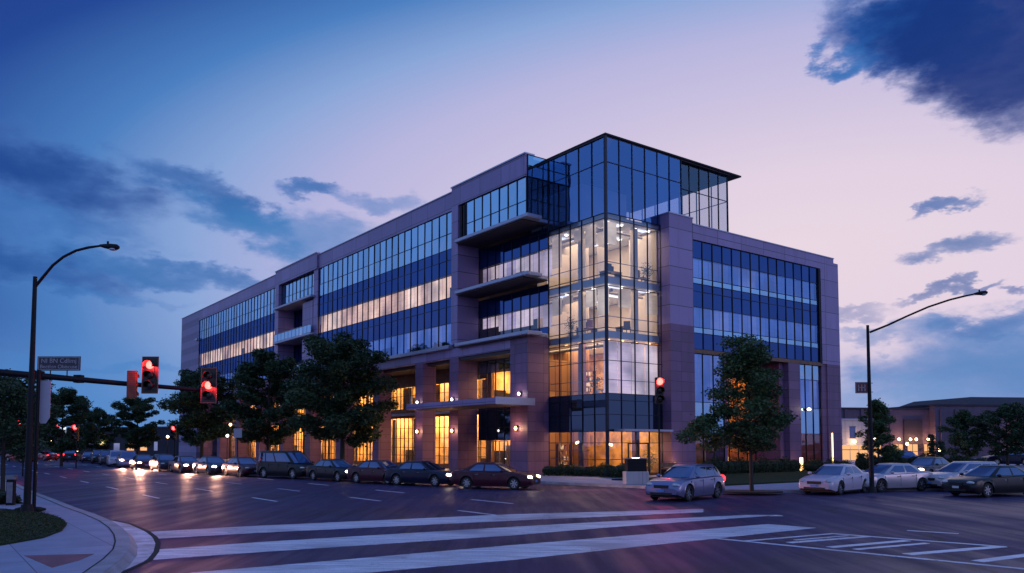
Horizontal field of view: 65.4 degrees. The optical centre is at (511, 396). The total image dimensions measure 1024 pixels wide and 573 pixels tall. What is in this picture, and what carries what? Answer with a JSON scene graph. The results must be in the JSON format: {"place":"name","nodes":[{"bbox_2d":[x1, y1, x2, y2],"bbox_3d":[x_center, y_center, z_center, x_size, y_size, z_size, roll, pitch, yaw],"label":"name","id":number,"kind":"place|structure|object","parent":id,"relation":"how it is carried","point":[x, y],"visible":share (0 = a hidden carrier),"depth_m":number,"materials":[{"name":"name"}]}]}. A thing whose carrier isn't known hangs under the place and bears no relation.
{"place":"outdoors","nodes":[
{"label":"outdoors","id":0,"kind":"place"},
{"bbox_2d":[0,481,113,572],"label":"sidewalk","id":1,"kind":"structure","parent":0,"point":[80,533],"depth_m":17.74,"materials":[{"name":"concrete"}]},
{"bbox_2d":[5,475,17,504],"bbox_3d":[-18.552,3.458,29.538,0.320,1.100,0.300,1,-3,-10],"label":"utility cabinet","id":2,"kind":"object","parent":1,"relation":"on","point":[10,489],"visible":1,"depth_m":29.42,"materials":[{"name":"metal"}]},
{"bbox_2d":[0,489,22,503],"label":"shrub","id":3,"kind":"object","parent":1,"relation":"on","point":[3,497],"visible":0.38,"depth_m":30.06,"materials":[{"name":"green plant"}]},
{"bbox_2d":[0,368,62,490],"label":"roadside tree","id":4,"kind":"object","parent":1,"relation":"on","point":[14,393],"visible":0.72,"depth_m":35.65,"materials":[{"name":"green plant"}]},
{"bbox_2d":[0,508,66,545],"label":"lawn","id":5,"kind":"structure","parent":1,"relation":"on","point":[39,537],"depth_m":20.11,"materials":[{"name":"green plant"}]},
{"bbox_2d":[15,507,45,511],"bbox_3d":[-16.060,3.749,26.595,0.786,0.221,0.690,3,-5,-41],"label":"shrub","id":6,"kind":"object","parent":5,"relation":"on","point":[39,509],"visible":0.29,"depth_m":26.50,"materials":[{"name":"green plant"}]},
{"bbox_2d":[20,241,119,511],"bbox_3d":[-14.637,-0.701,26.425,2.993,9.029,0.434,0,-3,0],"label":"street lamp","id":7,"kind":"object","parent":5,"relation":"on","point":[27,505],"visible":0.91,"depth_m":26.34,"materials":[{"name":"metal"}]},
{"bbox_2d":[0,369,200,391],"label":"signal mast","id":8,"kind":"object","parent":7,"relation":"attached to","point":[46,376],"visible":0.7,"depth_m":28.86,"materials":[{"name":"metal"}]},
{"bbox_2d":[37,356,80,375],"bbox_3d":[-16.311,-1.104,28.712,1.560,0.720,0.047,0,-3,0],"label":"street name sign","id":9,"kind":"object","parent":8,"relation":"attached to","point":[58,363],"visible":0.99,"depth_m":28.70,"materials":[{"name":"metal"}]},
{"bbox_2d":[126,370,139,397],"bbox_3d":[-14.018,-0.456,29.500,0.331,1.012,0.436,1,-3,-9],"label":"traffic signal","id":10,"kind":"object","parent":8,"relation":"attached to","point":[132,382],"visible":1,"depth_m":29.30,"materials":[{"name":"red metal"}]},
{"bbox_2d":[141,356,158,393],"bbox_3d":[-13.376,-0.809,29.449,0.618,1.380,0.474,0,-3,0],"label":"traffic signal","id":11,"kind":"object","parent":8,"relation":"attached to","point":[150,374],"visible":1,"depth_m":29.45,"materials":[{"name":"black metal"}]},
{"bbox_2d":[200,368,216,402],"bbox_3d":[-11.463,-0.437,30.129,0.600,1.340,0.460,0,-3,0],"label":"traffic signal","id":12,"kind":"object","parent":8,"relation":"attached to","point":[208,385],"visible":1,"depth_m":30.13,"materials":[{"name":"black metal"}]},
{"bbox_2d":[32,370,50,510],"bbox_3d":[-15.678,1.456,26.569,0.458,4.741,0.119,0,-3,0],"label":"sign post","id":13,"kind":"object","parent":1,"relation":"on","point":[43,400],"visible":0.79,"depth_m":26.64,"materials":[{"name":"metal"}]},
{"bbox_2d":[24,554,92,567],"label":"tactile paving","id":14,"kind":"structure","parent":1,"relation":"on","point":[52,561],"depth_m":15.69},
{"bbox_2d":[0,455,1023,572],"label":"road","id":15,"kind":"structure","parent":0,"point":[181,501],"depth_m":25.84,"materials":[{"name":"grey asphalt"}]},
{"bbox_2d":[6,454,33,460],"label":"distant car","id":16,"kind":"object","parent":15,"relation":"on","point":[9,458],"visible":0.26,"depth_m":111.17,"materials":[{"name":"grey paint"}]},
{"bbox_2d":[38,451,58,460],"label":"distant car","id":17,"kind":"object","parent":15,"relation":"on","point":[45,455],"visible":0.79,"depth_m":116.53,"materials":[{"name":"red paint"}]},
{"bbox_2d":[33,386,98,465],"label":"roadside tree","id":18,"kind":"object","parent":15,"relation":"on","point":[79,404],"visible":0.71,"depth_m":87.19,"materials":[{"name":"green plant"}]},
{"bbox_2d":[5,480,137,572],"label":"kerb","id":19,"kind":"structure","parent":15,"relation":"on","point":[119,551],"depth_m":17.29,"materials":[{"name":"concrete"}]},
{"bbox_2d":[16,486,115,572],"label":"kerb joint","id":20,"kind":"object","parent":19,"relation":"on","point":[101,522],"visible":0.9,"depth_m":19.61,"materials":[{"name":"grey concrete"}]},
{"bbox_2d":[63,450,81,461],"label":"distant car","id":21,"kind":"object","parent":15,"relation":"on","point":[69,455],"visible":0.83,"depth_m":110.69,"materials":[{"name":"black paint"}]},
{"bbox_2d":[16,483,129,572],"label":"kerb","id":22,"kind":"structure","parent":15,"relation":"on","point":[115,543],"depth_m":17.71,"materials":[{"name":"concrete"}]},
{"bbox_2d":[70,424,78,467],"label":"distant signal","id":23,"kind":"object","parent":15,"relation":"on","point":[74,432],"visible":1,"depth_m":79.89,"materials":[{"name":"black metal"}]},
{"bbox_2d":[81,452,91,462],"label":"queued car","id":24,"kind":"object","parent":15,"relation":"on","point":[85,456],"visible":0.58,"depth_m":104.92,"materials":[{"name":"blue paint"}]},
{"bbox_2d":[90,449,100,463],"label":"queued car","id":25,"kind":"object","parent":15,"relation":"on","point":[94,456],"visible":0.48,"depth_m":99.26,"materials":[{"name":"black paint"}]},
{"bbox_2d":[79,407,120,449],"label":"roadside tree","id":26,"kind":"object","parent":15,"relation":"on","point":[96,415],"visible":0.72,"depth_m":125.12,"materials":[{"name":"green plant"}]},
{"bbox_2d":[98,450,109,464],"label":"queued car","id":27,"kind":"object","parent":15,"relation":"on","point":[102,457],"visible":0.45,"depth_m":92.96,"materials":[{"name":"grey paint"}]},
{"bbox_2d":[106,450,123,466],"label":"queued car","id":28,"kind":"object","parent":15,"relation":"on","point":[111,457],"visible":0.51,"depth_m":86.55,"materials":[{"name":"grey paint"}]},
{"bbox_2d":[116,451,135,467],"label":"queued car","id":29,"kind":"object","parent":15,"relation":"on","point":[123,458],"visible":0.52,"depth_m":81.00,"materials":[{"name":"blue paint"}]},
{"bbox_2d":[113,521,154,572],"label":"gutter","id":30,"kind":"object","parent":15,"relation":"on","point":[144,541],"visible":0.8,"depth_m":19.47,"materials":[{"name":"concrete"}]},
{"bbox_2d":[112,520,160,572],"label":"gutter joint","id":31,"kind":"object","parent":30,"relation":"on","point":[156,549],"visible":1,"depth_m":18.33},
{"bbox_2d":[104,396,165,453],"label":"street tree","id":32,"kind":"object","parent":15,"relation":"on","point":[138,408],"visible":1,"depth_m":118.56,"materials":[{"name":"green plant"}]},
{"bbox_2d":[130,454,151,469],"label":"queued car","id":33,"kind":"object","parent":15,"relation":"on","point":[137,461],"visible":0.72,"depth_m":76.14,"materials":[{"name":"grey paint"}]},
{"bbox_2d":[150,454,174,470],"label":"queued car","id":34,"kind":"object","parent":15,"relation":"on","point":[158,462],"visible":0.64,"depth_m":71.96,"materials":[{"name":"grey paint"}]},
{"bbox_2d":[170,426,176,456],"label":"distant signal","id":35,"kind":"object","parent":15,"relation":"on","point":[173,433],"visible":1,"depth_m":94.86,"materials":[{"name":"black metal"}]},
{"bbox_2d":[168,456,200,472],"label":"queued car","id":36,"kind":"object","parent":15,"relation":"on","point":[181,464],"visible":0.77,"depth_m":67.45,"materials":[{"name":"black paint"}]},
{"bbox_2d":[193,456,224,474],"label":"queued car","id":37,"kind":"object","parent":15,"relation":"on","point":[208,465],"visible":0.77,"depth_m":63.49,"materials":[{"name":"grey paint"}]},
{"bbox_2d":[234,428,241,456],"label":"wayfinding sign","id":38,"kind":"object","parent":15,"relation":"on","point":[237,433],"visible":0.78,"depth_m":77.85,"materials":[{"name":"metal"}]},
{"bbox_2d":[221,457,259,476],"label":"queued car","id":39,"kind":"object","parent":15,"relation":"on","point":[240,466],"visible":0.82,"depth_m":59.98,"materials":[{"name":"pink paint"}]},
{"bbox_2d":[6,461,513,515],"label":"road markings","id":40,"kind":"object","parent":15,"relation":"on","point":[287,489],"visible":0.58,"depth_m":40.52,"materials":[{"name":"paint"}]},
{"bbox_2d":[255,451,313,478],"bbox_3d":[-15.950,4.803,56.813,5.046,1.950,2.279,-2,-4,35],"label":"queued car","id":41,"kind":"object","parent":15,"relation":"on","point":[292,464],"visible":0.84,"depth_m":56.04,"materials":[{"name":"black paint"}]},
{"bbox_2d":[306,459,355,481],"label":"queued car","id":42,"kind":"object","parent":15,"relation":"on","point":[334,469],"visible":0.79,"depth_m":52.25,"materials":[{"name":"black paint"}]},
{"bbox_2d":[346,460,397,483],"bbox_3d":[-8.057,4.618,49.311,4.696,1.430,2.129,-3,-4,37],"label":"queued car","id":43,"kind":"object","parent":15,"relation":"on","point":[369,470],"visible":0.67,"depth_m":48.91,"materials":[{"name":"pink paint"}]},
{"bbox_2d":[384,461,453,486],"bbox_3d":[-5.168,4.469,46.816,4.696,1.430,2.129,-2,-4,30],"label":"queued car","id":44,"kind":"object","parent":15,"relation":"on","point":[424,472],"visible":0.84,"depth_m":46.16,"materials":[{"name":"blue paint"}]},
{"bbox_2d":[152,509,812,572],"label":"crosswalk","id":45,"kind":"structure","parent":15,"relation":"on","point":[442,558],"depth_m":20.09,"materials":[{"name":"paint"}]},
{"bbox_2d":[451,462,540,489],"bbox_3d":[-0.880,4.268,43.422,4.696,1.430,2.129,-1,-4,21],"label":"queued car","id":46,"kind":"object","parent":15,"relation":"on","point":[489,474],"visible":1,"depth_m":42.73,"materials":[{"name":"pink paint"}]},
{"bbox_2d":[645,464,725,500],"bbox_3d":[7.693,3.736,35.238,2.129,1.520,4.346,-3,-5,41],"label":"hatchback car","id":47,"kind":"object","parent":15,"relation":"on","point":[686,482],"visible":1,"depth_m":34.37,"materials":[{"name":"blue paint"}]},
{"bbox_2d":[540,481,941,492],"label":"kerb","id":48,"kind":"structure","parent":15,"relation":"on","point":[643,487],"depth_m":43.62,"materials":[{"name":"concrete"}]},
{"bbox_2d":[799,464,868,494],"bbox_3d":[15.994,4.030,39.428,4.696,1.430,2.129,3,-5,-44],"label":"saloon car","id":49,"kind":"object","parent":15,"relation":"on","point":[838,479],"visible":0.97,"depth_m":38.42,"materials":[{"name":"grey paint"}]},
{"bbox_2d":[717,515,1023,568],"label":"hatched markings","id":50,"kind":"object","parent":15,"relation":"on","point":[968,549],"visible":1,"depth_m":18.70,"materials":[{"name":"paint"}]},
{"bbox_2d":[861,463,932,491],"bbox_3d":[19.500,4.143,41.326,4.696,1.430,2.129,1,-4,-21],"label":"saloon car","id":51,"kind":"object","parent":15,"relation":"on","point":[898,476],"visible":0.66,"depth_m":40.65,"materials":[{"name":"grey paint"}]},
{"bbox_2d":[866,290,987,492],"bbox_3d":[19.549,-0.306,37.495,5.932,9.554,0.434,0,-3,0],"label":"street lamp","id":52,"kind":"object","parent":15,"relation":"on","point":[871,488],"visible":1,"depth_m":37.43,"materials":[{"name":"metal"}]},
{"bbox_2d":[855,382,867,392],"bbox_3d":[16.554,-0.435,37.499,0.830,0.530,0.037,0,-3,0],"label":"banner sign","id":53,"kind":"object","parent":52,"relation":"attached to","point":[861,387],"visible":1,"depth_m":37.48,"materials":[{"name":"metal"}]},
{"bbox_2d":[927,461,997,487],"bbox_3d":[23.541,4.116,41.628,4.346,1.520,2.129,1,-4,-16],"label":"saloon car","id":54,"kind":"object","parent":15,"relation":"on","point":[947,471],"visible":0.33,"depth_m":41.02,"materials":[{"name":"grey paint"}]},
{"bbox_2d":[941,465,1023,496],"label":"saloon car","id":55,"kind":"object","parent":15,"relation":"on","point":[986,480],"visible":1,"depth_m":36.65,"materials":[{"name":"black paint"}]},
{"bbox_2d":[0,0,1023,427],"label":"sky","id":56,"kind":"structure","parent":0,"point":[222,146],"materials":[{"name":"blue"}]},
{"bbox_2d":[151,456,1023,489],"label":"sidewalk","id":57,"kind":"structure","parent":0,"point":[609,480],"depth_m":48.28,"materials":[{"name":"concrete"}]},
{"bbox_2d":[0,426,178,455],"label":"distant block","id":58,"kind":"structure","parent":57,"relation":"on","point":[159,446],"depth_m":152.66,"materials":[{"name":"stone"}]},
{"bbox_2d":[156,366,243,457],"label":"street tree","id":59,"kind":"object","parent":57,"relation":"on","point":[214,426],"visible":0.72,"depth_m":104.69,"materials":[{"name":"green plant"}]},
{"bbox_2d":[218,348,314,450],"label":"street tree","id":60,"kind":"object","parent":57,"relation":"on","point":[254,424],"visible":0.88,"depth_m":88.11,"materials":[{"name":"green plant"}]},
{"bbox_2d":[281,331,401,459],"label":"street tree","id":61,"kind":"object","parent":57,"relation":"on","point":[341,360],"visible":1,"depth_m":71.63,"materials":[{"name":"green plant"}]},
{"bbox_2d":[179,132,842,475],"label":"office building","id":62,"kind":"structure","parent":57,"relation":"on","point":[459,303],"depth_m":65.94,"materials":[{"name":"stone"},{"name":"glass"},{"name":"dark metal"}]},
{"bbox_2d":[248,442,255,456],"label":"window frame","id":63,"kind":"structure","parent":62,"relation":"in","point":[252,442],"depth_m":118.61,"materials":[{"name":"black metal"}]},
{"bbox_2d":[293,430,305,452],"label":"window frame","id":64,"kind":"structure","parent":62,"relation":"in","point":[301,439],"depth_m":103.20,"materials":[{"name":"black metal"}]},
{"bbox_2d":[322,422,335,458],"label":"window frame","id":65,"kind":"structure","parent":62,"relation":"in","point":[325,453],"depth_m":96.24,"materials":[{"name":"black metal"}]},
{"bbox_2d":[353,433,371,460],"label":"window frame","id":66,"kind":"structure","parent":62,"relation":"in","point":[369,454],"depth_m":88.77,"materials":[{"name":"yellow glass"}]},
{"bbox_2d":[391,418,414,462],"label":"window frame","id":67,"kind":"structure","parent":62,"relation":"in","point":[404,428],"depth_m":81.48,"materials":[{"name":"black metal"}]},
{"bbox_2d":[392,386,414,409],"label":"window frame","id":68,"kind":"structure","parent":62,"relation":"in","point":[412,395],"depth_m":81.62,"materials":[{"name":"black metal"}]},
{"bbox_2d":[436,416,448,464],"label":"window frame","id":69,"kind":"structure","parent":62,"relation":"in","point":[439,427],"depth_m":75.36,"materials":[{"name":"black metal"}]},
{"bbox_2d":[436,382,448,401],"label":"window frame","id":70,"kind":"structure","parent":62,"relation":"in","point":[444,392],"depth_m":75.84,"materials":[{"name":"black metal"}]},
{"bbox_2d":[491,441,507,464],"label":"door","id":71,"kind":"structure","parent":62,"relation":"in","point":[491,441],"depth_m":65.63,"materials":[{"name":"grey metal"}]},
{"bbox_2d":[556,444,572,465],"bbox_3d":[3.980,4.642,60.929,1.400,2.100,0.340,3,-4,-37],"label":"bookshelf","id":72,"kind":"object","parent":62,"relation":"on","point":[563,447],"visible":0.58,"depth_m":60.74,"materials":[{"name":"brown wood"}]},
{"bbox_2d":[564,315,576,336],"bbox_3d":[4.472,-5.383,60.397,1.168,1.961,1.362,0,-3,0],"label":"potted plant","id":73,"kind":"object","parent":62,"relation":"on","point":[572,326],"visible":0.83,"depth_m":60.31,"materials":[{"name":"green plant"}]},
{"bbox_2d":[584,319,592,329],"bbox_3d":[5.622,-5.131,58.974,0.560,1.100,0.580,2,-4,-29],"label":"office chair","id":74,"kind":"object","parent":62,"relation":"on","point":[589,323],"visible":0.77,"depth_m":58.74,"materials":[{"name":"metal"}]},
{"bbox_2d":[586,370,595,393],"bbox_3d":[5.820,-0.986,61.140,1.400,2.100,0.340,3,-4,-37],"label":"bookshelf","id":75,"kind":"object","parent":62,"relation":"on","point":[587,383],"visible":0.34,"depth_m":61.07,"materials":[{"name":"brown wood"}]},
{"bbox_2d":[588,368,602,392],"bbox_3d":[6.206,-1.109,57.655,1.419,1.912,1.396,-1,-4,21],"label":"potted plant","id":76,"kind":"object","parent":62,"relation":"on","point":[597,389],"visible":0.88,"depth_m":57.60,"materials":[{"name":"green plant"}]},
{"bbox_2d":[600,266,621,277],"bbox_3d":[7.297,-9.088,58.975,1.600,1.200,0.800,3,-4,-37],"label":"desk","id":77,"kind":"object","parent":62,"relation":"in","point":[614,272],"visible":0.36,"depth_m":59.09,"materials":[{"name":"grey wood"}]},
{"bbox_2d":[623,321,629,331],"bbox_3d":[8.500,-5.121,59.149,0.560,1.100,0.580,-1,-4,14],"label":"office chair","id":78,"kind":"object","parent":62,"relation":"on","point":[626,324],"visible":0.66,"depth_m":59.36,"materials":[{"name":"metal"}]},
{"bbox_2d":[628,443,648,471],"bbox_3d":[9.087,4.399,57.184,2.080,2.200,0.139,3,-4,-37],"label":"door","id":79,"kind":"structure","parent":62,"relation":"in","point":[628,443],"depth_m":57.72,"materials":[{"name":"metal"}]},
{"bbox_2d":[640,262,653,281],"bbox_3d":[10.079,-9.332,59.799,1.465,1.942,1.322,0,-3,0],"label":"potted plant","id":80,"kind":"object","parent":62,"relation":"on","point":[649,273],"visible":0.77,"depth_m":59.72,"materials":[{"name":"green plant"}]},
{"bbox_2d":[642,447,656,471],"bbox_3d":[10.138,4.679,58.886,1.465,1.942,1.322,0,-3,0],"label":"potted plant","id":81,"kind":"object","parent":62,"relation":"on","point":[651,466],"visible":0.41,"depth_m":58.78,"materials":[{"name":"green plant"}]},
{"bbox_2d":[542,462,605,476],"bbox_3d":[4.416,5.096,56.476,4.760,1.016,1.274,-2,-4,24],"label":"hedge","id":82,"kind":"object","parent":57,"relation":"on","point":[567,470],"visible":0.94,"depth_m":56.21,"materials":[{"name":"green plant"}]},
{"bbox_2d":[600,463,624,477],"bbox_3d":[7.383,4.877,54.267,2.668,1.195,1.478,2,-4,-30],"label":"hedge","id":83,"kind":"object","parent":57,"relation":"on","point":[610,471],"visible":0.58,"depth_m":53.57,"materials":[{"name":"green plant"}]},
{"bbox_2d":[623,458,648,483],"bbox_3d":[6.996,4.180,45.121,1.360,1.500,0.600,1,-3,-12],"label":"monument sign","id":84,"kind":"object","parent":57,"relation":"on","point":[635,472],"visible":0.95,"depth_m":44.86,"materials":[{"name":"stone"}]},
{"bbox_2d":[655,377,664,473],"bbox_3d":[9.651,2.022,51.993,0.558,6.629,0.850,0,-3,0],"label":"traffic signal","id":85,"kind":"object","parent":57,"relation":"on","point":[659,390],"visible":1,"depth_m":52.10,"materials":[{"name":"black metal"}]},
{"bbox_2d":[660,462,677,474],"bbox_3d":[11.269,5.084,56.494,1.800,0.850,0.520,3,-4,-37],"label":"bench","id":86,"kind":"object","parent":57,"relation":"on","point":[663,470],"visible":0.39,"depth_m":56.31,"materials":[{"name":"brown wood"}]},
{"bbox_2d":[701,455,804,473],"bbox_3d":[18.611,5.176,61.441,11.807,1.469,1.807,3,-4,-36],"label":"hedge","id":87,"kind":"object","parent":57,"relation":"on","point":[779,464],"visible":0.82,"depth_m":60.88,"materials":[{"name":"green plant"}]},
{"bbox_2d":[842,419,867,459],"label":"white building","id":88,"kind":"structure","parent":57,"relation":"on","point":[852,443],"depth_m":111.82,"materials":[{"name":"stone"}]},
{"bbox_2d":[842,445,849,459],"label":"shop window","id":89,"kind":"structure","parent":88,"relation":"in","point":[845,448],"depth_m":111.59,"materials":[{"name":"yellow"}]},
{"bbox_2d":[849,427,855,438],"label":"window","id":90,"kind":"structure","parent":88,"relation":"in","point":[852,429],"depth_m":111.86,"materials":[{"name":"blue glass"}]},
{"bbox_2d":[850,445,858,459],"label":"shop window","id":91,"kind":"structure","parent":88,"relation":"in","point":[854,449],"depth_m":111.70,"materials":[{"name":"yellow glass"}]},
{"bbox_2d":[859,445,866,457],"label":"shop window","id":92,"kind":"structure","parent":88,"relation":"in","point":[861,451],"depth_m":111.86,"materials":[{"name":"yellow"}]},
{"bbox_2d":[853,398,904,463],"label":"young tree","id":93,"kind":"object","parent":57,"relation":"on","point":[881,420],"visible":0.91,"depth_m":65.73,"materials":[{"name":"green plant"}]},
{"bbox_2d":[876,451,917,457],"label":"parked car","id":94,"kind":"object","parent":57,"relation":"on","point":[907,454],"visible":0.18,"depth_m":91.11,"materials":[{"name":"blue paint"}]},
{"bbox_2d":[855,451,986,468],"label":"hedge","id":95,"kind":"object","parent":57,"relation":"on","point":[861,464],"visible":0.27,"depth_m":69.36,"materials":[{"name":"green plant"}]},
{"bbox_2d":[910,457,948,471],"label":"saloon car","id":96,"kind":"object","parent":57,"relation":"on","point":[930,464],"visible":0.39,"depth_m":51.16,"materials":[{"name":"grey paint"}]},
{"bbox_2d":[841,397,1023,457],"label":"stone hall","id":97,"kind":"structure","parent":57,"relation":"on","point":[915,424],"depth_m":129.00,"materials":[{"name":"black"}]},
{"bbox_2d":[908,444,917,454],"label":"window","id":98,"kind":"structure","parent":97,"relation":"in","point":[911,447],"depth_m":128.66,"materials":[{"name":"yellow"}]},
{"bbox_2d":[927,434,938,456],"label":"cypress","id":99,"kind":"object","parent":57,"relation":"on","point":[931,444],"visible":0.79,"depth_m":79.74,"materials":[{"name":"green plant"}]},
{"bbox_2d":[936,441,947,457],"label":"cypress","id":100,"kind":"object","parent":57,"relation":"on","point":[942,453],"visible":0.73,"depth_m":77.68,"materials":[{"name":"green plant"}]},
{"bbox_2d":[935,409,993,456],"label":"park tree","id":101,"kind":"object","parent":57,"relation":"on","point":[962,421],"visible":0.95,"depth_m":83.46,"materials":[{"name":"green plant"}]},
{"bbox_2d":[976,401,1023,464],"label":"park tree","id":102,"kind":"object","parent":57,"relation":"on","point":[1006,412],"visible":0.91,"depth_m":81.42,"materials":[{"name":"green plant"}]},
{"bbox_2d":[981,449,1023,464],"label":"parked car","id":103,"kind":"object","parent":57,"relation":"on","point":[1016,459],"visible":0.62,"depth_m":84.92,"materials":[{"name":"blue paint"}]},
{"bbox_2d":[1009,407,1023,449],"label":"park tree","id":104,"kind":"object","parent":57,"relation":"on","point":[1021,412],"visible":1,"depth_m":78.85,"materials":[{"name":"green plant"}]},
{"bbox_2d":[612,469,866,485],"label":"lawn","id":105,"kind":"structure","parent":0,"point":[763,478],"depth_m":51.98,"materials":[{"name":"green plant"}]},
{"bbox_2d":[800,457,853,470],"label":"hedge","id":106,"kind":"object","parent":105,"relation":"on","point":[814,465],"visible":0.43,"depth_m":65.06,"materials":[{"name":"green plant"}]},
{"bbox_2d":[724,490,782,492],"bbox_3d":[11.520,4.551,38.310,3.000,0.058,1.800,0,-3,0],"label":"tree pit","id":107,"kind":"object","parent":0,"point":[749,491],"visible":0.84,"depth_m":37.95,"materials":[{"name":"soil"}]},
{"bbox_2d":[673,332,800,490],"bbox_3d":[10.667,0.673,38.058,6.275,7.668,4.024,1,-4,-16],"label":"young tree","id":108,"kind":"object","parent":107,"relation":"on","point":[758,400],"visible":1,"depth_m":38.08,"materials":[{"name":"green plant"}]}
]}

